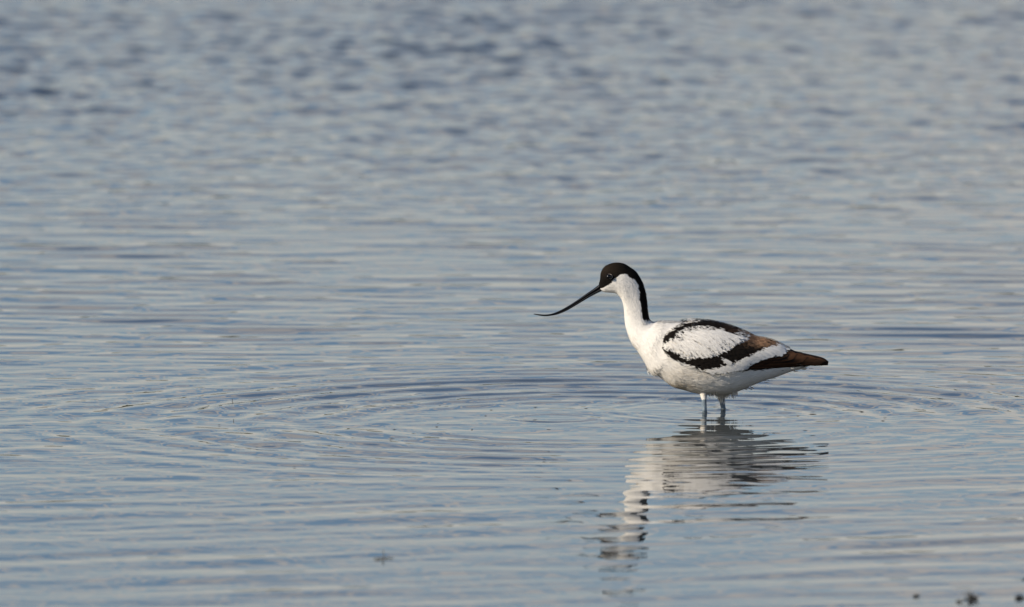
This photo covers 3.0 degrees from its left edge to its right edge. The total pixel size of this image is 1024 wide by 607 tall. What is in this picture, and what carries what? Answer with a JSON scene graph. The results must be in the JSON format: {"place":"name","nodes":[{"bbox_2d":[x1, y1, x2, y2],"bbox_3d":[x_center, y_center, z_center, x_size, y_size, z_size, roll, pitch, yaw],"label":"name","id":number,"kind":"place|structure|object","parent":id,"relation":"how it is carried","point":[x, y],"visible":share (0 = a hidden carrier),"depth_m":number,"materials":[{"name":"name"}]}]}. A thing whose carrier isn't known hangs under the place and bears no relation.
{"place":"outdoors","nodes":[
{"label":"outdoors","id":0,"kind":"place"},
{"bbox_2d":[374,550,392,562],"bbox_3d":[-0.145,0.285,22.259,0.024,0.005,0.110,0,5,0],"label":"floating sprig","id":1,"kind":"object","parent":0,"point":[383,557],"visible":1,"depth_m":22.25,"materials":[{"name":"grey"}]},
{"bbox_2d":[0,0,1023,606],"bbox_3d":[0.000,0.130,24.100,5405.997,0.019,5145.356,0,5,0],"label":"water","id":2,"kind":"structure","parent":0,"point":[340,252],"depth_m":25.69,"materials":[{"name":"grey liquid"}]},
{"bbox_2d":[534,262,827,411],"bbox_3d":[0.206,0.053,24.092,0.360,0.207,0.094,0,5,0],"label":"wading bird","id":3,"kind":"object","parent":2,"relation":"on","point":[721,361],"visible":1,"depth_m":24.07},
{"bbox_2d":[962,591,982,599],"bbox_3d":[0.508,0.324,21.801,0.024,0.016,0.011,0,5,0],"label":"weed clump","id":4,"kind":"object","parent":2,"relation":"on","point":[970,597],"visible":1,"depth_m":21.80,"materials":[{"name":"black plant"}]},
{"bbox_2d":[1015,594,1023,598],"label":"weed clump","id":5,"kind":"object","parent":2,"relation":"on","point":[1019,596],"visible":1,"depth_m":21.81,"materials":[{"name":"black plant"}]}
]}

